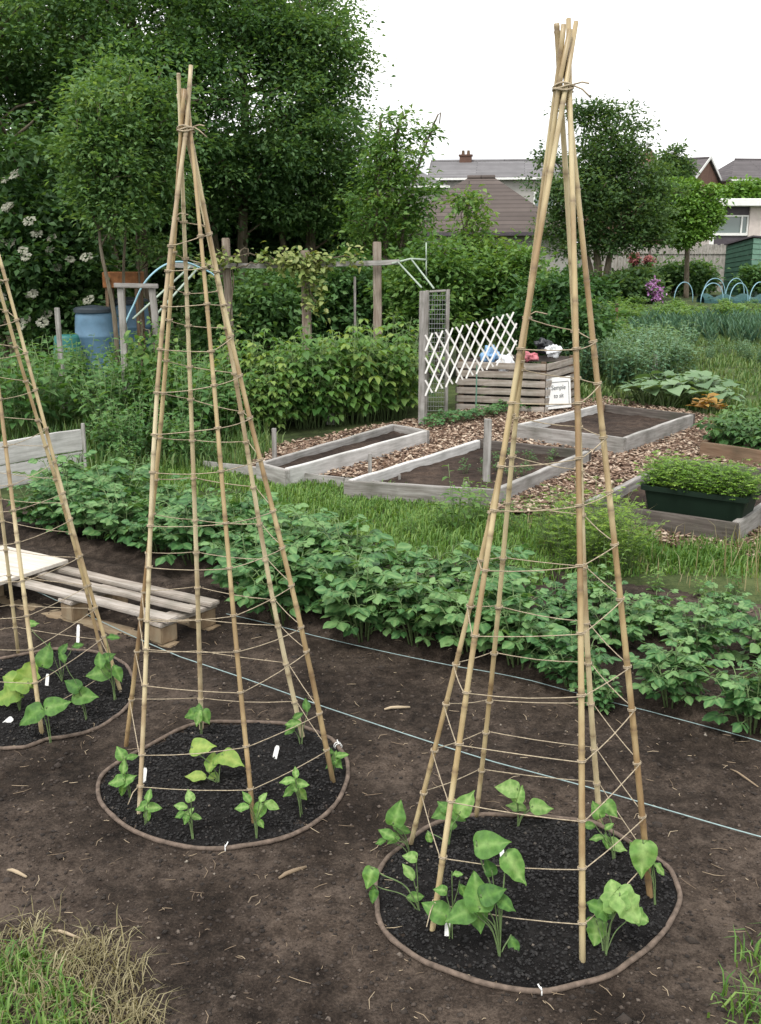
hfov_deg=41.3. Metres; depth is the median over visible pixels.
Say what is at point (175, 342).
nettle
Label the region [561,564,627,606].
potato plant
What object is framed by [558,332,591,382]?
broad bean
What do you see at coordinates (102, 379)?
nettle
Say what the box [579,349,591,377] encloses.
broad bean
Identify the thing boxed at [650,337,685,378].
broad bean
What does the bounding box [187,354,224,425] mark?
nettle
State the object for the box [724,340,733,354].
broad bean
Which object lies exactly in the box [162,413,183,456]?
nettle
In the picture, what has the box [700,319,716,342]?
onion plant
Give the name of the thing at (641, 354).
broad bean
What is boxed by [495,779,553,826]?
bean plant
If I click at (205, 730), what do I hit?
compost crumbs
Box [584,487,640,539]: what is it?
feathery bush
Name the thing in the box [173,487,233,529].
potato plant
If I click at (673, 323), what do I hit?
onion plant
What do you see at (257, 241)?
hedge bush
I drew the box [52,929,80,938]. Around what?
stick
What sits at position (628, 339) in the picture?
broad bean
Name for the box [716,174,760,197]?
garden bush
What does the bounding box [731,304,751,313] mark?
leafy vegetable
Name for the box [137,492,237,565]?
potato plant
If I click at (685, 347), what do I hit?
broad bean
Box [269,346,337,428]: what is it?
raspberry bush
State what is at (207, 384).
nettle
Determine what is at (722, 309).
leafy vegetable
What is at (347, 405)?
raspberry bush
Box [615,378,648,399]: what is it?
courgette plant
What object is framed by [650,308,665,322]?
onion plant
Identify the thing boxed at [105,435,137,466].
nettle
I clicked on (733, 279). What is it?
cloche hoop
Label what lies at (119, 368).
nettle
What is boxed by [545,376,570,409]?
paper sign
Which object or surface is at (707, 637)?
potato plant
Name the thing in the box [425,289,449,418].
screen
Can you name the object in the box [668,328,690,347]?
broad bean
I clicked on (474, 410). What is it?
strawberry plant
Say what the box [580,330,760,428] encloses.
grass
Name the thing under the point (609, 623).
potato plant
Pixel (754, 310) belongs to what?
leafy vegetable
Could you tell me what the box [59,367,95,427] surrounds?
nettle
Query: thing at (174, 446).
nettle
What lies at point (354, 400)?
raspberry bush
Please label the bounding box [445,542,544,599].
potato plant
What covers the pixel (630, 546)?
feathery bush
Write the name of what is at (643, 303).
leafy vegetable
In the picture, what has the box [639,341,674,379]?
broad bean
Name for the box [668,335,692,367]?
broad bean
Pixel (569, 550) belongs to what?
feathery bush
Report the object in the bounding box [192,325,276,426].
raspberry bush
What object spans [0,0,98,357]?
tree
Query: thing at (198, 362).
nettle
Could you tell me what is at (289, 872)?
stick
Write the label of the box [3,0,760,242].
sky
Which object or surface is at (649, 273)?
garden bush
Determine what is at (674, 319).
onion plant
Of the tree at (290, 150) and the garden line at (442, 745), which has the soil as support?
the garden line at (442, 745)
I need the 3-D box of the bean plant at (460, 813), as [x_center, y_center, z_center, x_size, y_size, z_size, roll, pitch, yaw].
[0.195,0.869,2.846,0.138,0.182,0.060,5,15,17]
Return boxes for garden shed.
[723,235,760,295]
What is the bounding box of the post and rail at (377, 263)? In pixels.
[175,238,434,387]
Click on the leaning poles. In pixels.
(161, 292)
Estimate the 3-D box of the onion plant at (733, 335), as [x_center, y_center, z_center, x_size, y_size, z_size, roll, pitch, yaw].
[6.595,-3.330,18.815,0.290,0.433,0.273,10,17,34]
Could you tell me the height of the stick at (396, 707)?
0.019 m
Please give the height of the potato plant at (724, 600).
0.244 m
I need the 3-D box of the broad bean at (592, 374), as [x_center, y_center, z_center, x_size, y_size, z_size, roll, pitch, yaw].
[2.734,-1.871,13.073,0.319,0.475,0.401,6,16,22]
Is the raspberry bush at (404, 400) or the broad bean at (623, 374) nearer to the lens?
the raspberry bush at (404, 400)
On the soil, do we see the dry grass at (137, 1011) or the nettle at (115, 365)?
the dry grass at (137, 1011)
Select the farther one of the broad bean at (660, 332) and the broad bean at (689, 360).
the broad bean at (660, 332)
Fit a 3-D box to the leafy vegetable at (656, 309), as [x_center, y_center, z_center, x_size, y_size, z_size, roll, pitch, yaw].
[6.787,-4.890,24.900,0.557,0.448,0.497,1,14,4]
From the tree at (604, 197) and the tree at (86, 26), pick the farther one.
the tree at (604, 197)
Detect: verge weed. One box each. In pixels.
[333,490,353,516]
[400,506,422,537]
[424,490,450,527]
[431,464,486,531]
[453,477,492,521]
[464,475,492,520]
[496,492,526,531]
[600,541,629,580]
[640,559,670,591]
[691,569,714,596]
[726,566,747,594]
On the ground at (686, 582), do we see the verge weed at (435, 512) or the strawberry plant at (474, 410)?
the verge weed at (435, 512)
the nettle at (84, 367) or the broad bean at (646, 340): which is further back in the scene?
the broad bean at (646, 340)
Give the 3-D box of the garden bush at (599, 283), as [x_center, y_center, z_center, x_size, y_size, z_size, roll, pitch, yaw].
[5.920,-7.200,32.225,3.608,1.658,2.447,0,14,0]
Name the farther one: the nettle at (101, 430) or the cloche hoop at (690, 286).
the cloche hoop at (690, 286)
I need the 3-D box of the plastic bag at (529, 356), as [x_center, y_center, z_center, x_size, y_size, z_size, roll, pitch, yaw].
[1.611,-1.688,10.971,0.231,0.127,0.173,0,14,0]
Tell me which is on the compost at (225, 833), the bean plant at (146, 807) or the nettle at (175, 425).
the bean plant at (146, 807)
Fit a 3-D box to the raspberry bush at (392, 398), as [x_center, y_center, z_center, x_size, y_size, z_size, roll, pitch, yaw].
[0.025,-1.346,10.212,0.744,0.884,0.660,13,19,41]
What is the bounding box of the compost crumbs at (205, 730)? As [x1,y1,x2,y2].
[100,722,343,845]
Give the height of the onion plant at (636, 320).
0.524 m
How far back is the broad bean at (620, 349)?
13.71 m
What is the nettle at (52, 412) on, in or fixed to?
on the ground at (686, 582)
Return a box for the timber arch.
[114,283,167,431]
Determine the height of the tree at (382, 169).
3.906 m
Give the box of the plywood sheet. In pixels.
[0,546,67,584]
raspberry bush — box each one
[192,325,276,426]
[198,367,252,436]
[217,368,268,431]
[218,327,291,424]
[239,366,291,432]
[248,351,315,431]
[250,338,306,423]
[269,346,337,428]
[270,337,317,420]
[272,322,340,419]
[272,325,357,428]
[307,347,364,426]
[312,318,393,424]
[328,323,390,414]
[336,335,369,415]
[339,329,409,422]
[356,316,434,411]
[361,336,417,420]
[370,334,434,419]
[381,316,449,410]
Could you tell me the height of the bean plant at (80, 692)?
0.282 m
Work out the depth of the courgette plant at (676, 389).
10.92 m
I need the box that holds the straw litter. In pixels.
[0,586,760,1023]
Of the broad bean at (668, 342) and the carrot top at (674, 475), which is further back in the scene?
the broad bean at (668, 342)
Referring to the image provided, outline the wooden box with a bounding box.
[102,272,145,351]
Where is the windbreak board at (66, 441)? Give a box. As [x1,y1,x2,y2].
[0,429,83,488]
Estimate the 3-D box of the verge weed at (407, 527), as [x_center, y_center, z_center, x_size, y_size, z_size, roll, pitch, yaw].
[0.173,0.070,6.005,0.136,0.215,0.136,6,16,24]
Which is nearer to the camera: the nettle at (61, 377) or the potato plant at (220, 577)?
the potato plant at (220, 577)
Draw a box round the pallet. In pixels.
[0,565,220,647]
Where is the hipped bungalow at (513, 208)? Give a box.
[418,175,567,272]
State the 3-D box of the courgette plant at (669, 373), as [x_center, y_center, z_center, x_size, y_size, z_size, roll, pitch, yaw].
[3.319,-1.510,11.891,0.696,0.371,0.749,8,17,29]
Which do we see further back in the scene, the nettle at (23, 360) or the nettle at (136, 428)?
the nettle at (23, 360)
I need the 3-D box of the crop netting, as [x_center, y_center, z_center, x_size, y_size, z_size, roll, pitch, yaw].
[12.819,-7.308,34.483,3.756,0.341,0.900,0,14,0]
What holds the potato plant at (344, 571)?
on the soil
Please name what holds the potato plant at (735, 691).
on the soil
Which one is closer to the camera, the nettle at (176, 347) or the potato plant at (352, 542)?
the potato plant at (352, 542)
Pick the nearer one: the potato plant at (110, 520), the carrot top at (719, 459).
the potato plant at (110, 520)
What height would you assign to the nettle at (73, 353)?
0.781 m
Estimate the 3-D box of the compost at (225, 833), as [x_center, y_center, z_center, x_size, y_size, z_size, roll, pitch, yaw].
[-0.501,0.842,3.236,0.793,0.045,0.790,0,14,0]
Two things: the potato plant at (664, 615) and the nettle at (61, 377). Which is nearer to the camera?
the potato plant at (664, 615)
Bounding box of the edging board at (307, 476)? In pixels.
[203,461,467,485]
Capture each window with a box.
[533,192,552,206]
[714,215,748,235]
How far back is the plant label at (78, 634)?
4.35 m
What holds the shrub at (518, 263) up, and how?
on the ground at (686, 582)
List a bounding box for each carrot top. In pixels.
[634,448,684,487]
[635,459,680,486]
[643,462,684,488]
[647,457,708,490]
[648,451,706,489]
[663,460,712,491]
[671,455,722,486]
[676,464,721,492]
[680,460,725,491]
[688,467,732,494]
[696,463,748,496]
[698,460,760,496]
[699,461,751,494]
[701,456,760,496]
[708,465,760,506]
[738,465,760,500]
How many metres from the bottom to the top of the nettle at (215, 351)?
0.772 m
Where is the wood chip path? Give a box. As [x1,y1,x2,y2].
[252,399,754,557]
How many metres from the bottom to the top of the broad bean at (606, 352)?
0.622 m
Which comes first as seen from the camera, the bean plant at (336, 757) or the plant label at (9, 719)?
the bean plant at (336, 757)
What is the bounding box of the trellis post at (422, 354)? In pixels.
[418,291,425,425]
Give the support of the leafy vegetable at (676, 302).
on the ground at (686, 582)
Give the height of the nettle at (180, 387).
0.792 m
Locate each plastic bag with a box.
[479,345,500,361]
[496,354,514,370]
[525,351,538,361]
[534,337,553,353]
[544,344,562,358]
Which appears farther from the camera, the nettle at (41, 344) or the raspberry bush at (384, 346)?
the nettle at (41, 344)
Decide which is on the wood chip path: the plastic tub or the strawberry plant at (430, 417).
the strawberry plant at (430, 417)
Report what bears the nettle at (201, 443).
on the ground at (686, 582)
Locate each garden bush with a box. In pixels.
[544,261,620,303]
[591,263,656,303]
[614,262,672,302]
[649,254,704,295]
[670,254,730,295]
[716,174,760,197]
[729,260,760,295]
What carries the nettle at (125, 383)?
on the ground at (686, 582)
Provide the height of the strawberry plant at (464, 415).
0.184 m
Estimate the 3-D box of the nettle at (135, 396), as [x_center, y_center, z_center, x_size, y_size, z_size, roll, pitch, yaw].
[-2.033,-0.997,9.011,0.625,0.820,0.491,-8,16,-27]
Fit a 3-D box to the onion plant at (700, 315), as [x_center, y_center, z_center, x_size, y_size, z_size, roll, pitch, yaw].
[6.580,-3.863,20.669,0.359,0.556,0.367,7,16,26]
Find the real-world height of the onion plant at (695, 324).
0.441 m
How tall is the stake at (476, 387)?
0.570 m
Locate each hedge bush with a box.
[61,225,180,322]
[106,189,264,341]
[152,181,316,320]
[157,261,326,369]
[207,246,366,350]
[226,176,353,272]
[263,194,441,329]
[263,245,400,361]
[322,247,450,360]
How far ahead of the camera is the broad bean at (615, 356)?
13.13 m
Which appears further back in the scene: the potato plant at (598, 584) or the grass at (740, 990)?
the potato plant at (598, 584)
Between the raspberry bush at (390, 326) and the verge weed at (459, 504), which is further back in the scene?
the raspberry bush at (390, 326)
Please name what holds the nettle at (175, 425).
on the ground at (686, 582)
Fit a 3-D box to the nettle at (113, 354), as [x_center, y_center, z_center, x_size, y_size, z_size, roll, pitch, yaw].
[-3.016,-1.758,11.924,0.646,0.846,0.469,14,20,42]
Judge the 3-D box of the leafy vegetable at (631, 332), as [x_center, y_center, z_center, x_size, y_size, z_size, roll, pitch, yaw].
[4.563,-3.173,18.358,0.546,0.372,0.546,-7,16,-25]
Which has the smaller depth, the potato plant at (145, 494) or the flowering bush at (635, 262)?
the potato plant at (145, 494)
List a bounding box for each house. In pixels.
[363,162,449,209]
[427,150,580,220]
[585,150,721,271]
[718,158,760,186]
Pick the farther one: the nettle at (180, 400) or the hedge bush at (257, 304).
the hedge bush at (257, 304)
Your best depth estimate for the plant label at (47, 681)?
3.87 m
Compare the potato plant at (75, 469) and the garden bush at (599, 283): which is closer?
the potato plant at (75, 469)
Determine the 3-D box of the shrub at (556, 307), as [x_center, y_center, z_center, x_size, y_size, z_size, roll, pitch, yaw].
[2.264,-2.392,12.986,1.682,1.629,1.771,-14,20,-43]
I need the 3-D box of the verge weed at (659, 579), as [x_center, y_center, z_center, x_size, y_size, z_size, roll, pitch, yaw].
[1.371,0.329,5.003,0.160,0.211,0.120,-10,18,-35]
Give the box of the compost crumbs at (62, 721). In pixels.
[0,650,130,745]
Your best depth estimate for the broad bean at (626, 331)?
16.26 m
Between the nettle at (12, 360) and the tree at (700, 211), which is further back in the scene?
the tree at (700, 211)
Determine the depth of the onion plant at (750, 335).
18.45 m
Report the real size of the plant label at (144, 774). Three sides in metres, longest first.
0.075 x 0.013 x 0.004 m
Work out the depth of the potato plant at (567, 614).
4.09 m
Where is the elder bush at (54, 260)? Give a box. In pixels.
[0,93,166,374]
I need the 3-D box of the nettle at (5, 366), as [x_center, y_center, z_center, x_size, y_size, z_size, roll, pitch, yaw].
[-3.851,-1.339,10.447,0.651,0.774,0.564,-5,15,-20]
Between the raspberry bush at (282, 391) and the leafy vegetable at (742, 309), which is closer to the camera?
the raspberry bush at (282, 391)
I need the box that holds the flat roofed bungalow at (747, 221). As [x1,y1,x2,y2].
[668,198,760,281]
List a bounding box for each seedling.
[458,464,470,473]
[518,464,533,476]
[522,451,533,459]
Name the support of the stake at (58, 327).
on the ground at (686, 582)
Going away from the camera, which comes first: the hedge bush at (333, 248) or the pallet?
the pallet
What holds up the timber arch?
on the ground at (686, 582)
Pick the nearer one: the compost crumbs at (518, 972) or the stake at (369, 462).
the compost crumbs at (518, 972)
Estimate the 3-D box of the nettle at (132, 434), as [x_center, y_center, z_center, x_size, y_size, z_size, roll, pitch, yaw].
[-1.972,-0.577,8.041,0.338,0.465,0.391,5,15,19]
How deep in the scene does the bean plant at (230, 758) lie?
3.14 m
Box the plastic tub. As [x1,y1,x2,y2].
[54,334,83,385]
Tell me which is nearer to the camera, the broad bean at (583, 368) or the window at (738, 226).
the broad bean at (583, 368)
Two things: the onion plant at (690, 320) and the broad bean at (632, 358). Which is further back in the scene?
the onion plant at (690, 320)
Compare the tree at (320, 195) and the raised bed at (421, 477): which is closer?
the raised bed at (421, 477)
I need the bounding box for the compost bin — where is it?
[455,354,573,412]
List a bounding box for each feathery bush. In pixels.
[521,484,591,553]
[541,476,644,564]
[544,511,607,570]
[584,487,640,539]
[588,498,668,571]
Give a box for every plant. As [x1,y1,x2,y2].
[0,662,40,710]
[3,476,71,527]
[12,450,102,507]
[19,697,71,742]
[22,472,110,534]
[30,620,83,680]
[54,485,130,539]
[58,651,98,719]
[62,456,134,512]
[68,458,150,514]
[72,483,163,546]
[85,634,122,700]
[108,746,137,797]
[110,316,183,430]
[121,499,181,552]
[131,489,175,512]
[135,473,211,514]
[135,788,161,823]
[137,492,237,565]
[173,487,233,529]
[173,789,201,838]
[184,703,210,733]
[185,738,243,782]
[187,492,296,564]
[191,240,365,377]
[199,530,307,598]
[208,488,293,530]
[218,525,345,625]
[234,503,331,554]
[234,791,278,837]
[257,510,351,561]
[260,499,312,526]
[279,767,308,816]
[284,698,310,743]
[290,542,384,626]
[293,507,344,553]
[298,511,412,583]
[314,550,432,642]
[322,748,348,769]
[361,540,442,599]
[362,851,423,910]
[370,567,465,646]
[375,800,410,852]
[395,540,491,610]
[419,415,444,426]
[420,567,533,656]
[421,871,465,938]
[425,790,474,844]
[427,408,462,424]
[441,409,473,422]
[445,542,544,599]
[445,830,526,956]
[462,408,484,419]
[466,580,569,669]
[467,404,498,415]
[480,404,507,413]
[492,399,521,411]
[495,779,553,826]
[500,604,572,660]
[531,577,597,639]
[531,619,621,690]
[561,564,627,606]
[567,670,623,714]
[585,799,626,858]
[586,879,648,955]
[587,587,667,648]
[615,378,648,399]
[617,379,677,405]
[628,588,695,637]
[629,315,644,327]
[629,316,646,336]
[629,625,729,708]
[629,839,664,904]
[632,370,679,396]
[639,318,656,336]
[639,378,701,408]
[641,307,658,320]
[645,316,659,326]
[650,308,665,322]
[652,596,748,661]
[655,314,679,330]
[657,372,715,403]
[659,310,674,318]
[663,369,702,393]
[670,313,687,335]
[671,309,685,319]
[672,370,739,404]
[673,320,689,335]
[685,314,698,333]
[685,393,727,413]
[686,581,751,634]
[687,310,703,326]
[687,324,700,342]
[689,386,744,411]
[693,318,704,337]
[693,375,746,399]
[694,310,708,320]
[697,313,713,335]
[698,658,760,735]
[700,307,718,324]
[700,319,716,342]
[704,308,725,326]
[705,325,719,344]
[716,308,731,334]
[718,314,735,338]
[726,316,743,339]
[726,323,741,342]
[726,599,760,662]
[728,309,743,318]
[728,310,745,324]
[731,316,750,340]
[743,322,758,344]
[747,316,760,344]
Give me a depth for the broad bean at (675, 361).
13.60 m
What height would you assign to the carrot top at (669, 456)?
0.286 m
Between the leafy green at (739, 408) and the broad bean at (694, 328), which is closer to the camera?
the leafy green at (739, 408)
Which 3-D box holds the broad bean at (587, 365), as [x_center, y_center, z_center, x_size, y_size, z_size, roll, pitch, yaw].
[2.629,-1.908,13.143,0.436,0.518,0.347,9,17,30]
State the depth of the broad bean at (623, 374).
12.71 m
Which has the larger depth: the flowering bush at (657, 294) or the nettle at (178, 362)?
the flowering bush at (657, 294)
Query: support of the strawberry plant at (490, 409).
on the wood chip path
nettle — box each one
[0,344,57,440]
[0,344,85,430]
[0,346,30,413]
[0,346,58,438]
[0,348,35,406]
[0,366,66,426]
[2,328,48,363]
[3,336,55,404]
[3,350,47,401]
[11,334,81,424]
[15,333,53,390]
[23,347,85,398]
[45,347,89,381]
[47,335,93,375]
[49,332,104,402]
[51,365,90,424]
[53,339,95,402]
[59,355,135,445]
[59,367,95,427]
[61,365,94,415]
[63,339,96,403]
[65,349,97,398]
[77,381,129,435]
[82,355,146,434]
[85,406,127,460]
[87,350,138,415]
[88,367,119,415]
[88,396,134,441]
[89,405,123,458]
[90,399,133,453]
[92,361,122,403]
[94,346,141,379]
[94,354,145,414]
[95,357,138,385]
[97,362,153,444]
[101,332,139,375]
[101,412,152,464]
[101,429,120,456]
[103,327,139,370]
[105,349,168,413]
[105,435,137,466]
[106,348,140,376]
[107,414,145,459]
[113,387,165,451]
[115,396,166,456]
[118,357,177,428]
[120,407,152,452]
[124,353,195,426]
[130,461,150,485]
[138,335,187,376]
[142,358,209,426]
[142,367,193,432]
[145,452,161,470]
[147,352,210,420]
[147,364,212,436]
[151,357,206,404]
[153,350,215,430]
[157,415,196,445]
[158,411,187,453]
[160,360,219,439]
[162,342,191,364]
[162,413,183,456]
[162,427,183,459]
[163,387,195,426]
[163,404,194,458]
[164,304,199,358]
[164,429,190,463]
[166,313,191,353]
[167,342,198,390]
[168,347,220,423]
[169,401,196,427]
[170,415,207,464]
[176,347,207,395]
[179,352,208,369]
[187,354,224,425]
[188,432,208,456]
[193,374,248,440]
[195,349,252,423]
[196,427,217,461]
[197,331,239,380]
[200,352,226,379]
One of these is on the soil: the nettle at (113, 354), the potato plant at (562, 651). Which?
the potato plant at (562, 651)
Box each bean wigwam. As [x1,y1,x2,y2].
[0,255,121,734]
[124,65,335,822]
[408,18,652,962]
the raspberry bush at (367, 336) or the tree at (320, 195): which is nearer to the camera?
the raspberry bush at (367, 336)
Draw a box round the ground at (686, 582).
[0,260,760,603]
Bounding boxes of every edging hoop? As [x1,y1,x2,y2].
[0,647,132,749]
[96,719,349,850]
[374,812,682,995]
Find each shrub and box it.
[361,228,494,379]
[427,184,529,368]
[461,234,569,353]
[474,262,646,363]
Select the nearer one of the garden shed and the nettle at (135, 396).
the nettle at (135, 396)
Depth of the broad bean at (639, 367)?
12.46 m
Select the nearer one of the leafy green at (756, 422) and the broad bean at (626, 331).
the leafy green at (756, 422)
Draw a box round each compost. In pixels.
[0,650,130,745]
[100,723,345,845]
[378,816,676,987]
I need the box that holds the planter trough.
[641,482,760,521]
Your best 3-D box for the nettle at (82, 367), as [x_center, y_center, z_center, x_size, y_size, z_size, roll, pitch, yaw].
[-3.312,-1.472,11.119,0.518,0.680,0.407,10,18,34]
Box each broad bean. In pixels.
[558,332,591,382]
[571,345,598,381]
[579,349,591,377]
[579,350,603,381]
[579,353,592,385]
[589,345,611,375]
[597,335,621,373]
[597,338,615,375]
[600,331,632,389]
[601,329,626,363]
[605,338,635,374]
[605,343,633,387]
[607,336,632,372]
[611,336,648,382]
[612,325,634,350]
[613,328,643,367]
[614,340,650,384]
[615,339,651,381]
[619,343,658,383]
[624,349,652,379]
[632,324,668,371]
[635,318,655,336]
[637,329,662,355]
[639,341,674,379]
[641,345,670,379]
[647,320,678,349]
[649,321,677,342]
[649,338,680,370]
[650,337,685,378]
[652,332,681,363]
[657,329,678,342]
[659,340,687,373]
[662,331,690,373]
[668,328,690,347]
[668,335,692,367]
[669,317,698,356]
[669,331,693,364]
[670,327,696,361]
[671,338,706,373]
[672,319,702,362]
[704,335,716,351]
[706,347,714,362]
[716,338,725,351]
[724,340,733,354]
[732,335,744,350]
[734,339,746,356]
[740,340,750,358]
[744,341,755,359]
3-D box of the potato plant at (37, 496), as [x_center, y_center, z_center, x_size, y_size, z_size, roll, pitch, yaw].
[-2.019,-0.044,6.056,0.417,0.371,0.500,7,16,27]
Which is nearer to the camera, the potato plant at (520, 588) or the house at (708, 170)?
the potato plant at (520, 588)
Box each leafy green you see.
[691,414,753,445]
[709,407,757,439]
[719,404,760,426]
[728,422,760,449]
[742,415,760,437]
[752,409,760,420]
[753,424,760,449]
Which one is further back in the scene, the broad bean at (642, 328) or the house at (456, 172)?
the house at (456, 172)
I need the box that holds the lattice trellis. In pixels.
[424,312,516,395]
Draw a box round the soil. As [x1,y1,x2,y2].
[0,500,760,1023]
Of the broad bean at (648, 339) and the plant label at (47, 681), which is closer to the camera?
the plant label at (47, 681)
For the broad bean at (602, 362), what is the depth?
13.61 m
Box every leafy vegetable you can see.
[610,308,625,319]
[613,297,633,305]
[620,308,639,320]
[621,327,641,338]
[625,308,641,319]
[627,294,644,306]
[633,304,654,315]
[638,297,649,305]
[646,306,664,313]
[653,302,670,311]
[666,300,686,310]
[667,307,683,316]
[670,300,687,314]
[676,309,691,313]
[677,304,695,314]
[684,305,699,314]
[712,300,734,313]
[729,303,745,310]
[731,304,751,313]
[744,304,760,315]
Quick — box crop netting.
[696,293,760,302]
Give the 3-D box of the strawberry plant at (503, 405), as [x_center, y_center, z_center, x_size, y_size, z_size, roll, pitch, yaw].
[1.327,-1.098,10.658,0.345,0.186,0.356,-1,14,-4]
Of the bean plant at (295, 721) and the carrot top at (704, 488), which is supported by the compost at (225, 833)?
the bean plant at (295, 721)
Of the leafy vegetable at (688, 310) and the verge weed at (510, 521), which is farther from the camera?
the leafy vegetable at (688, 310)
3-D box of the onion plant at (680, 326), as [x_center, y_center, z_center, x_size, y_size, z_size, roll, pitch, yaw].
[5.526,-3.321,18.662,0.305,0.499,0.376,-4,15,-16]
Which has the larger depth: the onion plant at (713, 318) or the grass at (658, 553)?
the onion plant at (713, 318)
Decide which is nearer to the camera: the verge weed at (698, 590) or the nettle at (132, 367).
the verge weed at (698, 590)
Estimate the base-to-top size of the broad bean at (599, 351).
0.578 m
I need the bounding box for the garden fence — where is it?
[577,244,727,291]
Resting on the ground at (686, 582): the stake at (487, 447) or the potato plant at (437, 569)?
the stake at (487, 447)
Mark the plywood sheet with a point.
(34, 564)
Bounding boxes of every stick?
[7,868,26,877]
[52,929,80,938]
[278,865,306,878]
[384,706,409,709]
[730,769,758,786]
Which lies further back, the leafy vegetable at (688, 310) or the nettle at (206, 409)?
the leafy vegetable at (688, 310)
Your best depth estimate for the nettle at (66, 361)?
11.64 m
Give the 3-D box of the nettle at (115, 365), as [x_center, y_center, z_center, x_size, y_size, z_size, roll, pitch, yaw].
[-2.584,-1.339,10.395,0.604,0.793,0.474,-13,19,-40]
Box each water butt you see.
[73,305,114,390]
[109,297,150,362]
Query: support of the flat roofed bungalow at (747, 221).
on the ground at (686, 582)
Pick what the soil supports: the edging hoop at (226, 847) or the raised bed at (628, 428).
the edging hoop at (226, 847)
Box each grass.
[0,402,284,472]
[0,890,184,1023]
[0,924,132,1023]
[64,455,760,584]
[516,484,760,592]
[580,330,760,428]
[595,517,760,569]
[707,923,760,1023]
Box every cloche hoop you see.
[674,282,692,301]
[700,283,723,302]
[725,278,744,293]
[729,283,747,300]
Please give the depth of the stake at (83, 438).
7.67 m
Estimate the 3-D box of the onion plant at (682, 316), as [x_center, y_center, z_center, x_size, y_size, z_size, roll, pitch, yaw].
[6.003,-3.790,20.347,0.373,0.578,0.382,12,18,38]
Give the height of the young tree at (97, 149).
3.806 m
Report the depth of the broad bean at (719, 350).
16.80 m
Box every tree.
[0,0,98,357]
[0,0,150,303]
[0,0,292,343]
[26,61,176,376]
[40,28,215,325]
[70,119,212,356]
[124,0,384,285]
[229,0,403,255]
[324,99,455,359]
[513,89,694,280]
[640,137,702,244]
[650,176,737,297]
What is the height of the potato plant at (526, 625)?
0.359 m
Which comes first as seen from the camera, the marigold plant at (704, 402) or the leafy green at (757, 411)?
the leafy green at (757, 411)
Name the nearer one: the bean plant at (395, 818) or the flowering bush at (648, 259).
the bean plant at (395, 818)
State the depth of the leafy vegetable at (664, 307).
26.32 m
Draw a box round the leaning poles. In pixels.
[132,266,198,319]
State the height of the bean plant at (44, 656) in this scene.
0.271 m
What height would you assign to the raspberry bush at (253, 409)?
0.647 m
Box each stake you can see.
[54,308,66,407]
[81,423,86,471]
[271,428,276,458]
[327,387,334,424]
[354,277,355,337]
[368,453,371,472]
[475,365,477,407]
[483,419,491,481]
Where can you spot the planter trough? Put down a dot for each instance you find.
(699, 504)
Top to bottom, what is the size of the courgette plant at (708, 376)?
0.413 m
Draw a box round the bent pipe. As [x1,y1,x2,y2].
[126,261,213,333]
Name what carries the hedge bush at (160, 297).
on the ground at (686, 582)
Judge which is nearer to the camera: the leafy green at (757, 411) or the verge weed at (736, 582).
the verge weed at (736, 582)
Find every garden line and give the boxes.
[36,591,760,836]
[228,614,760,741]
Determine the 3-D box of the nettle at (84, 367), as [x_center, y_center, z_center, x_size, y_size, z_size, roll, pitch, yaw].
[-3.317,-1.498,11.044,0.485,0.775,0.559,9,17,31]
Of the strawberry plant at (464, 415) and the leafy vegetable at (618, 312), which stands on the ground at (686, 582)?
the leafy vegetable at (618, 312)
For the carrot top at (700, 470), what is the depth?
6.16 m
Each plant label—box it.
[2,716,12,722]
[45,674,48,685]
[76,625,79,642]
[143,768,146,782]
[273,745,278,758]
[444,922,449,935]
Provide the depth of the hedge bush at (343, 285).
13.60 m
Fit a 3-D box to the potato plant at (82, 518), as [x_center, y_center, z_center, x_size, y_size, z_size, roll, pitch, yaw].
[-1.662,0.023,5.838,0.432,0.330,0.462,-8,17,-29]
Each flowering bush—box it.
[626,252,642,273]
[641,255,657,266]
[643,275,669,303]
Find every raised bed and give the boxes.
[256,424,429,486]
[344,439,591,505]
[517,404,694,453]
[584,458,760,542]
[699,430,760,466]
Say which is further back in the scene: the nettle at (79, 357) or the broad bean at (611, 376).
the broad bean at (611, 376)
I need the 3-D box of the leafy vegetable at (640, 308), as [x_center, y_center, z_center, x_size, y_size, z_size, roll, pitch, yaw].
[6.831,-5.177,26.116,0.587,0.400,0.587,5,15,19]
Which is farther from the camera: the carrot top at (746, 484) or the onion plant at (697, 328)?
the onion plant at (697, 328)
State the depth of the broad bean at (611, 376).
12.44 m
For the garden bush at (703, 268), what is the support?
on the ground at (686, 582)
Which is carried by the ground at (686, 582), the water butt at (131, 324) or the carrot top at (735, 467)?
the water butt at (131, 324)
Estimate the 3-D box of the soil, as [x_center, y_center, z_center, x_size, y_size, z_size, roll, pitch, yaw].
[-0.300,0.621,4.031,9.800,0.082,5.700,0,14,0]
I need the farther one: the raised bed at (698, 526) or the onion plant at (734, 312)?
the onion plant at (734, 312)
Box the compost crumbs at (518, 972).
[380,816,675,987]
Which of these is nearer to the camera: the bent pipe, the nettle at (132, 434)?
the nettle at (132, 434)
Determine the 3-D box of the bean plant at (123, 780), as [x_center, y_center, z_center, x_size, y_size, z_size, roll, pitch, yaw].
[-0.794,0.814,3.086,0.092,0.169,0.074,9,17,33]

